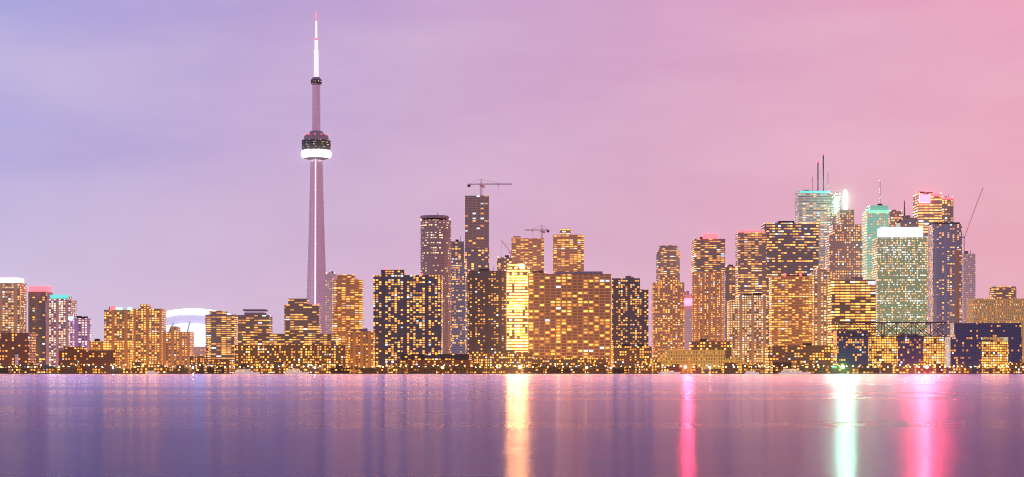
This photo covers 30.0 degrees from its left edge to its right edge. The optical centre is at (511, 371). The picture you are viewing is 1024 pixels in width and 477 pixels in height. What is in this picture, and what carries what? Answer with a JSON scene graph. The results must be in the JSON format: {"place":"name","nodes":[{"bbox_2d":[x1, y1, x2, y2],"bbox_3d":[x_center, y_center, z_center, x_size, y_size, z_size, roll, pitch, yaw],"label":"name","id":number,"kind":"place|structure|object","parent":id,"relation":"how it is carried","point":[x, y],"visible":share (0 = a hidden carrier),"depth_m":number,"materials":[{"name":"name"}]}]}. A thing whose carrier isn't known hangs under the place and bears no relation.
{"place":"outdoors","nodes":[
{"label":"outdoors","id":0,"kind":"place"},
{"bbox_2d":[0,374,1023,476],"bbox_3d":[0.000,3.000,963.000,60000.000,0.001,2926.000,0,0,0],"label":"water","id":1,"kind":"structure","parent":0,"point":[511,425],"depth_m":106.29,"materials":[{"name":"liquid"}]},
{"bbox_2d":[233,369,259,373],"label":"ferry boat","id":2,"kind":"object","parent":1,"relation":"on","point":[242,371],"visible":0.87,"depth_m":2413.55,"materials":[{"name":"metal"}]},
{"bbox_2d":[284,366,307,373],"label":"yacht","id":3,"kind":"object","parent":1,"relation":"on","point":[294,371],"visible":0.87,"depth_m":2413.84,"materials":[{"name":"metal"}]},
{"bbox_2d":[659,371,679,373],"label":"tour boat","id":4,"kind":"object","parent":1,"relation":"on","point":[667,372],"visible":0.85,"depth_m":2414.13,"materials":[{"name":"metal"}]},
{"bbox_2d":[779,369,809,373],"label":"tour boat","id":5,"kind":"object","parent":1,"relation":"on","point":[790,371],"visible":0.87,"depth_m":2413.12,"materials":[{"name":"metal"}]},
{"bbox_2d":[0,373,1023,373],"bbox_3d":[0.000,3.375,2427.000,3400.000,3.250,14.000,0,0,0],"label":"quay pavement","id":6,"kind":"structure","parent":0,"point":[513,373],"depth_m":2420.00,"materials":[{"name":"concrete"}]},
{"bbox_2d":[1,365,1022,372],"bbox_3d":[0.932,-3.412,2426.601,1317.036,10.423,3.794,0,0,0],"label":"street lamps","id":7,"kind":"object","parent":6,"relation":"on","point":[590,366],"visible":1,"depth_m":2427.49,"materials":[{"name":"beige"}]},
{"bbox_2d":[0,0,1023,346],"label":"sky","id":8,"kind":"structure","parent":0,"point":[150,150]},
{"bbox_3d":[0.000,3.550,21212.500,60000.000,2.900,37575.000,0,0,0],"label":"ground","id":9,"kind":"structure","parent":0,"visible":0},
{"bbox_2d":[0,367,11,372],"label":"building front","id":10,"kind":"structure","parent":9,"relation":"on","point":[4,370],"depth_m":2452.00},
{"bbox_2d":[0,278,26,332],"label":"building","id":11,"kind":"structure","parent":9,"relation":"on","point":[13,305],"depth_m":2645.00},
{"bbox_2d":[12,365,19,372],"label":"building front","id":12,"kind":"structure","parent":9,"relation":"on","point":[16,369],"depth_m":2452.00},
{"bbox_2d":[14,352,18,364],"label":"tower","id":13,"kind":"structure","parent":9,"relation":"on","point":[16,358],"depth_m":2475.00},
{"bbox_2d":[0,331,35,366],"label":"low building","id":14,"kind":"structure","parent":9,"relation":"on","point":[23,345],"depth_m":2535.00,"materials":[{"name":"brick"}]},
{"bbox_2d":[20,363,39,372],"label":"building front","id":15,"kind":"structure","parent":9,"relation":"on","point":[31,369],"depth_m":2452.00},
{"bbox_2d":[28,286,52,364],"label":"building","id":16,"kind":"structure","parent":9,"relation":"on","point":[38,296],"depth_m":2700.00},
{"bbox_2d":[40,365,54,372],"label":"building","id":17,"kind":"structure","parent":9,"relation":"on","point":[46,366],"depth_m":2482.62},
{"bbox_2d":[45,368,57,372],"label":"building front","id":18,"kind":"structure","parent":9,"relation":"on","point":[52,370],"depth_m":2452.00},
{"bbox_2d":[46,295,76,367],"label":"building","id":19,"kind":"structure","parent":9,"relation":"on","point":[60,309],"depth_m":2590.00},
{"bbox_2d":[58,360,80,372],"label":"building front","id":20,"kind":"structure","parent":9,"relation":"on","point":[73,367],"depth_m":2452.00,"materials":[{"name":"brown"}]},
{"bbox_2d":[68,316,90,349],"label":"building","id":21,"kind":"structure","parent":9,"relation":"on","point":[79,331],"depth_m":2537.04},
{"bbox_2d":[81,369,96,372],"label":"building front","id":22,"kind":"structure","parent":9,"relation":"on","point":[90,370],"depth_m":2452.00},
{"bbox_2d":[59,347,119,372],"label":"low building","id":23,"kind":"structure","parent":9,"relation":"on","point":[101,361],"depth_m":2480.00,"materials":[{"name":"brick"}]},
{"bbox_2d":[89,339,108,349],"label":"building","id":24,"kind":"structure","parent":9,"relation":"on","point":[96,344],"depth_m":2535.00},
{"bbox_2d":[104,307,132,368],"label":"building","id":25,"kind":"structure","parent":9,"relation":"on","point":[118,328],"depth_m":2590.00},
{"bbox_2d":[109,369,130,372],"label":"building front","id":26,"kind":"structure","parent":9,"relation":"on","point":[119,370],"depth_m":2452.00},
{"bbox_2d":[131,360,143,372],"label":"building front","id":27,"kind":"structure","parent":9,"relation":"on","point":[136,366],"depth_m":2452.00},
{"bbox_2d":[133,304,165,364],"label":"building","id":28,"kind":"structure","parent":9,"relation":"on","point":[149,325],"depth_m":2590.00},
{"bbox_2d":[143,362,168,372],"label":"building front","id":29,"kind":"structure","parent":9,"relation":"on","point":[158,367],"depth_m":2452.00,"materials":[{"name":"brown"}]},
{"bbox_2d":[162,326,193,367],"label":"building","id":30,"kind":"structure","parent":9,"relation":"on","point":[177,346],"depth_m":2590.00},
{"bbox_2d":[167,365,190,372],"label":"building front","id":31,"kind":"structure","parent":9,"relation":"on","point":[180,369],"depth_m":2452.00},
{"bbox_2d":[190,356,205,372],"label":"low building","id":32,"kind":"structure","parent":9,"relation":"on","point":[196,362],"depth_m":2535.00,"materials":[{"name":"brick"}]},
{"bbox_2d":[166,309,231,355],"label":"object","id":33,"kind":"structure","parent":9,"relation":"on","point":[189,320],"depth_m":2902.35,"materials":[{"name":"white"}]},
{"bbox_2d":[195,364,205,372],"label":"building front","id":34,"kind":"structure","parent":9,"relation":"on","point":[202,369],"depth_m":2452.00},
{"bbox_2d":[206,339,208,366],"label":"building","id":35,"kind":"structure","parent":9,"relation":"on","point":[207,352],"depth_m":2529.00,"materials":[{"name":"brick"}]},
{"bbox_2d":[207,364,226,372],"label":"building front","id":36,"kind":"structure","parent":9,"relation":"on","point":[219,368],"depth_m":2452.00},
{"bbox_2d":[205,359,233,372],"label":"building","id":37,"kind":"structure","parent":9,"relation":"on","point":[228,364],"depth_m":2535.00,"materials":[{"name":"brick"}]},
{"bbox_2d":[205,311,237,365],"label":"building","id":38,"kind":"structure","parent":9,"relation":"on","point":[221,331],"depth_m":2590.00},
{"bbox_2d":[241,364,250,370],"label":"building front","id":39,"kind":"structure","parent":9,"relation":"on","point":[245,366],"depth_m":2452.00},
{"bbox_2d":[238,309,271,343],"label":"building","id":40,"kind":"structure","parent":9,"relation":"on","point":[254,322],"depth_m":2590.00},
{"bbox_2d":[253,362,271,372],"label":"building front","id":41,"kind":"structure","parent":9,"relation":"on","point":[256,366],"depth_m":2452.00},
{"bbox_2d":[274,362,284,372],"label":"building front","id":42,"kind":"structure","parent":9,"relation":"on","point":[279,367],"depth_m":2452.00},
{"bbox_2d":[235,334,347,372],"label":"building","id":43,"kind":"structure","parent":9,"relation":"on","point":[316,351],"depth_m":2480.00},
{"bbox_2d":[285,368,304,372],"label":"building front","id":44,"kind":"structure","parent":9,"relation":"on","point":[301,369],"depth_m":2452.00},
{"bbox_2d":[284,299,320,333],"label":"building","id":45,"kind":"structure","parent":9,"relation":"on","point":[302,316],"depth_m":2590.00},
{"bbox_2d":[301,12,330,333],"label":"observation tower","id":46,"kind":"structure","parent":9,"relation":"on","point":[316,146],"depth_m":2930.18,"materials":[{"name":"concrete"}]},
{"bbox_2d":[320,365,327,372],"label":"building front","id":47,"kind":"structure","parent":9,"relation":"on","point":[323,368],"depth_m":2452.00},
{"bbox_2d":[325,271,336,333],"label":"building","id":48,"kind":"structure","parent":9,"relation":"on","point":[329,276],"depth_m":2865.00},
{"bbox_2d":[330,365,350,372],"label":"building front","id":49,"kind":"structure","parent":9,"relation":"on","point":[336,369],"depth_m":2452.00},
{"bbox_2d":[332,275,363,344],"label":"building","id":50,"kind":"structure","parent":9,"relation":"on","point":[347,302],"depth_m":2646.76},
{"bbox_2d":[347,328,374,372],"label":"low building","id":51,"kind":"structure","parent":9,"relation":"on","point":[361,346],"depth_m":2535.00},
{"bbox_2d":[361,368,387,372],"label":"building front","id":52,"kind":"structure","parent":9,"relation":"on","point":[377,370],"depth_m":2452.00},
{"bbox_2d":[390,364,406,372],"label":"building front","id":53,"kind":"structure","parent":9,"relation":"on","point":[395,369],"depth_m":2452.00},
{"bbox_2d":[373,268,442,372],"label":"building","id":54,"kind":"structure","parent":9,"relation":"on","point":[407,314],"depth_m":2590.00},
{"bbox_2d":[410,366,436,372],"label":"building front","id":55,"kind":"structure","parent":9,"relation":"on","point":[429,370],"depth_m":2452.00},
{"bbox_2d":[420,213,450,353],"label":"building","id":56,"kind":"structure","parent":9,"relation":"on","point":[435,244],"depth_m":2759.35,"materials":[{"name":"metal"}]},
{"bbox_2d":[398,354,472,372],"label":"building","id":57,"kind":"structure","parent":9,"relation":"on","point":[447,360],"depth_m":2480.00,"materials":[{"name":"brick"}]},
{"bbox_2d":[445,364,467,372],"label":"building front","id":58,"kind":"structure","parent":9,"relation":"on","point":[458,370],"depth_m":2452.00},
{"bbox_2d":[451,237,464,261],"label":"building","id":59,"kind":"structure","parent":9,"relation":"on","point":[457,249],"depth_m":2810.00,"materials":[{"name":"metal"}]},
{"bbox_2d":[451,260,465,353],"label":"building","id":60,"kind":"structure","parent":9,"relation":"on","point":[458,306],"depth_m":2700.00,"materials":[{"name":"metal"}]},
{"bbox_2d":[465,196,488,353],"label":"building","id":61,"kind":"structure","parent":9,"relation":"on","point":[476,233],"depth_m":2810.90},
{"bbox_2d":[467,179,511,195],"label":"crane","id":62,"kind":"object","parent":61,"relation":"on","point":[480,184],"visible":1,"depth_m":2822.73,"materials":[{"name":"metal"}]},
{"bbox_2d":[472,363,484,372],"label":"building front","id":63,"kind":"structure","parent":9,"relation":"on","point":[478,365],"depth_m":2452.00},
{"bbox_2d":[468,266,505,359],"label":"building","id":64,"kind":"structure","parent":9,"relation":"on","point":[486,310],"depth_m":2645.00,"materials":[{"name":"metal"}]},
{"bbox_2d":[473,350,532,372],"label":"building","id":65,"kind":"structure","parent":9,"relation":"on","point":[494,361],"depth_m":2535.00,"materials":[{"name":"brown"}]},
{"bbox_2d":[497,255,512,349],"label":"building","id":66,"kind":"structure","parent":9,"relation":"on","point":[502,263],"depth_m":2755.00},
{"bbox_2d":[501,364,520,372],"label":"building front","id":67,"kind":"structure","parent":9,"relation":"on","point":[511,368],"depth_m":2452.00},
{"bbox_2d":[507,260,529,351],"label":"building","id":68,"kind":"structure","parent":9,"relation":"on","point":[517,305],"depth_m":2645.00,"materials":[{"name":"gold metal"}]},
{"bbox_2d":[511,236,543,272],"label":"building","id":69,"kind":"structure","parent":9,"relation":"on","point":[529,252],"depth_m":2810.00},
{"bbox_2d":[524,364,542,372],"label":"building front","id":70,"kind":"structure","parent":9,"relation":"on","point":[532,369],"depth_m":2452.00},
{"bbox_2d":[546,367,570,372],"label":"building front","id":71,"kind":"structure","parent":9,"relation":"on","point":[559,370],"depth_m":2452.00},
{"bbox_2d":[553,229,583,273],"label":"building","id":72,"kind":"structure","parent":9,"relation":"on","point":[568,251],"depth_m":2756.50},
{"bbox_2d":[528,270,610,366],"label":"skyscraper","id":73,"kind":"structure","parent":9,"relation":"on","point":[569,314],"depth_m":2590.00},
{"bbox_2d":[533,358,607,372],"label":"building","id":74,"kind":"structure","parent":9,"relation":"on","point":[567,362],"depth_m":2535.00,"materials":[{"name":"brown"}]},
{"bbox_2d":[573,368,582,372],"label":"building front","id":75,"kind":"structure","parent":9,"relation":"on","point":[577,370],"depth_m":2452.00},
{"bbox_2d":[585,363,606,372],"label":"building front","id":76,"kind":"structure","parent":9,"relation":"on","point":[600,367],"depth_m":2452.00,"materials":[{"name":"brown"}]},
{"bbox_2d":[608,367,627,372],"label":"building front","id":77,"kind":"structure","parent":9,"relation":"on","point":[614,370],"depth_m":2452.00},
{"bbox_2d":[611,276,647,366],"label":"building","id":78,"kind":"structure","parent":9,"relation":"on","point":[629,310],"depth_m":2645.00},
{"bbox_2d":[612,342,651,372],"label":"building","id":79,"kind":"structure","parent":9,"relation":"on","point":[625,355],"depth_m":2535.00,"materials":[{"name":"metal"}]},
{"bbox_2d":[635,363,651,372],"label":"building front","id":80,"kind":"structure","parent":9,"relation":"on","point":[645,367],"depth_m":2452.00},
{"bbox_2d":[652,360,660,372],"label":"building front","id":81,"kind":"structure","parent":9,"relation":"on","point":[655,364],"depth_m":2452.00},
{"bbox_2d":[652,276,683,357],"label":"building","id":82,"kind":"structure","parent":9,"relation":"on","point":[667,312],"depth_m":2700.00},
{"bbox_2d":[656,245,679,282],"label":"building","id":83,"kind":"structure","parent":9,"relation":"on","point":[667,260],"depth_m":2867.95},
{"bbox_2d":[662,364,681,372],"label":"building front","id":84,"kind":"structure","parent":9,"relation":"on","point":[675,367],"depth_m":2452.00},
{"bbox_2d":[684,291,691,349],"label":"building","id":85,"kind":"structure","parent":9,"relation":"on","point":[687,317],"depth_m":2810.00,"materials":[{"name":"red"}]},
{"bbox_2d":[650,350,741,372],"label":"building","id":86,"kind":"structure","parent":9,"relation":"on","point":[713,359],"depth_m":2480.00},
{"bbox_2d":[691,364,700,372],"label":"building front","id":87,"kind":"structure","parent":9,"relation":"on","point":[697,370],"depth_m":2452.00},
{"bbox_2d":[691,234,724,340],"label":"building","id":88,"kind":"structure","parent":9,"relation":"on","point":[707,261],"depth_m":2700.90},
{"bbox_2d":[689,339,731,357],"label":"building","id":89,"kind":"structure","parent":9,"relation":"on","point":[705,344],"depth_m":2535.00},
{"bbox_2d":[702,369,720,372],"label":"building front","id":90,"kind":"structure","parent":9,"relation":"on","point":[712,370],"depth_m":2452.00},
{"bbox_2d":[724,264,734,340],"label":"building","id":91,"kind":"structure","parent":9,"relation":"on","point":[729,283],"depth_m":2810.00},
{"bbox_2d":[722,362,737,372],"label":"building front","id":92,"kind":"structure","parent":9,"relation":"on","point":[729,367],"depth_m":2452.00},
{"bbox_2d":[727,293,766,372],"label":"building","id":93,"kind":"structure","parent":9,"relation":"on","point":[747,325],"depth_m":2590.00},
{"bbox_2d":[740,364,759,372],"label":"building front","id":94,"kind":"structure","parent":9,"relation":"on","point":[743,369],"depth_m":2452.00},
{"bbox_2d":[735,230,766,295],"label":"building","id":95,"kind":"structure","parent":9,"relation":"on","point":[750,261],"depth_m":2755.00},
{"bbox_2d":[771,362,791,372],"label":"building front","id":96,"kind":"structure","parent":9,"relation":"on","point":[777,367],"depth_m":2452.00,"materials":[{"name":"brown"}]},
{"bbox_2d":[761,221,818,344],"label":"building","id":97,"kind":"structure","parent":9,"relation":"on","point":[792,248],"depth_m":2810.00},
{"bbox_2d":[769,273,812,344],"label":"building","id":98,"kind":"structure","parent":9,"relation":"on","point":[790,309],"depth_m":2647.10,"materials":[{"name":"metal"}]},
{"bbox_2d":[792,364,804,371],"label":"building front","id":99,"kind":"structure","parent":9,"relation":"on","point":[800,367],"depth_m":2452.00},
{"bbox_2d":[765,343,832,372],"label":"building","id":100,"kind":"structure","parent":9,"relation":"on","point":[804,353],"depth_m":2535.00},
{"bbox_2d":[806,363,826,372],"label":"building front","id":101,"kind":"structure","parent":9,"relation":"on","point":[812,367],"depth_m":2452.00,"materials":[{"name":"brown"}]},
{"bbox_2d":[795,153,840,267],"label":"building","id":102,"kind":"structure","parent":9,"relation":"on","point":[821,208],"depth_m":2975.00,"materials":[{"name":"glass"}]},
{"bbox_2d":[810,264,832,344],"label":"building","id":103,"kind":"structure","parent":9,"relation":"on","point":[822,277],"depth_m":2645.00,"materials":[{"name":"metal"}]},
{"bbox_2d":[827,363,854,372],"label":"building front","id":104,"kind":"structure","parent":9,"relation":"on","point":[835,367],"depth_m":2452.00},
{"bbox_2d":[825,190,861,279],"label":"building","id":105,"kind":"structure","parent":9,"relation":"on","point":[843,249],"depth_m":2920.00,"materials":[{"name":"glass"},{"name":"concrete"}]},
{"bbox_2d":[828,277,875,344],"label":"building","id":106,"kind":"structure","parent":9,"relation":"on","point":[852,299],"depth_m":2590.00,"materials":[{"name":"metal"}]},
{"bbox_2d":[855,365,878,372],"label":"building front","id":107,"kind":"structure","parent":9,"relation":"on","point":[866,369],"depth_m":2452.00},
{"bbox_2d":[862,180,902,279],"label":"building","id":108,"kind":"structure","parent":9,"relation":"on","point":[875,218],"depth_m":2865.00,"materials":[{"name":"glass"},{"name":"concrete"}]},
{"bbox_2d":[878,363,892,372],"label":"building front","id":109,"kind":"structure","parent":9,"relation":"on","point":[882,367],"depth_m":2452.00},
{"bbox_2d":[833,322,945,367],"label":"building","id":110,"kind":"structure","parent":9,"relation":"on","point":[859,348],"depth_m":2480.90,"materials":[{"name":"glass"}]},
{"bbox_2d":[872,227,926,335],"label":"building","id":111,"kind":"structure","parent":9,"relation":"on","point":[899,265],"depth_m":2755.00,"materials":[{"name":"glass"}]},
{"bbox_2d":[893,366,914,372],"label":"building front","id":112,"kind":"structure","parent":9,"relation":"on","point":[904,369],"depth_m":2452.00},
{"bbox_2d":[896,200,917,226],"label":"building","id":113,"kind":"structure","parent":9,"relation":"on","point":[905,221],"depth_m":2813.00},
{"bbox_2d":[913,361,933,372],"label":"building front","id":114,"kind":"structure","parent":9,"relation":"on","point":[919,367],"depth_m":2452.00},
{"bbox_2d":[913,192,952,335],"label":"building","id":115,"kind":"structure","parent":9,"relation":"on","point":[929,208],"depth_m":2975.00,"materials":[{"name":"metal"}]},
{"bbox_2d":[933,363,943,372],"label":"building front","id":116,"kind":"structure","parent":9,"relation":"on","point":[938,367],"depth_m":2452.00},
{"bbox_2d":[928,222,961,340],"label":"building","id":117,"kind":"structure","parent":9,"relation":"on","point":[944,271],"depth_m":2756.56,"materials":[{"name":"glass"},{"name":"concrete"}]},
{"bbox_2d":[945,367,952,372],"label":"building front","id":118,"kind":"structure","parent":9,"relation":"on","point":[948,369],"depth_m":2452.00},
{"bbox_2d":[954,364,971,372],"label":"building front","id":119,"kind":"structure","parent":9,"relation":"on","point":[963,368],"depth_m":2452.00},
{"bbox_2d":[962,250,974,322],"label":"building","id":120,"kind":"structure","parent":9,"relation":"on","point":[968,276],"depth_m":2810.00,"materials":[{"name":"metal"}]},
{"bbox_2d":[962,188,982,250],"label":"crane","id":121,"kind":"object","parent":9,"relation":"on","point":[969,222],"visible":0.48,"depth_m":2874.99,"materials":[{"name":"metal"}]},
{"bbox_2d":[945,323,1021,372],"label":"building","id":122,"kind":"structure","parent":9,"relation":"on","point":[967,345],"depth_m":2480.90,"materials":[{"name":"metal"}]},
{"bbox_2d":[983,368,993,372],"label":"building front","id":123,"kind":"structure","parent":9,"relation":"on","point":[988,370],"depth_m":2452.00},
{"bbox_2d":[967,286,1023,361],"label":"building","id":124,"kind":"structure","parent":9,"relation":"on","point":[1002,304],"depth_m":2700.00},
{"bbox_2d":[1005,362,1023,372],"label":"building front","id":125,"kind":"structure","parent":9,"relation":"on","point":[1011,367],"depth_m":2452.00,"materials":[{"name":"brown"}]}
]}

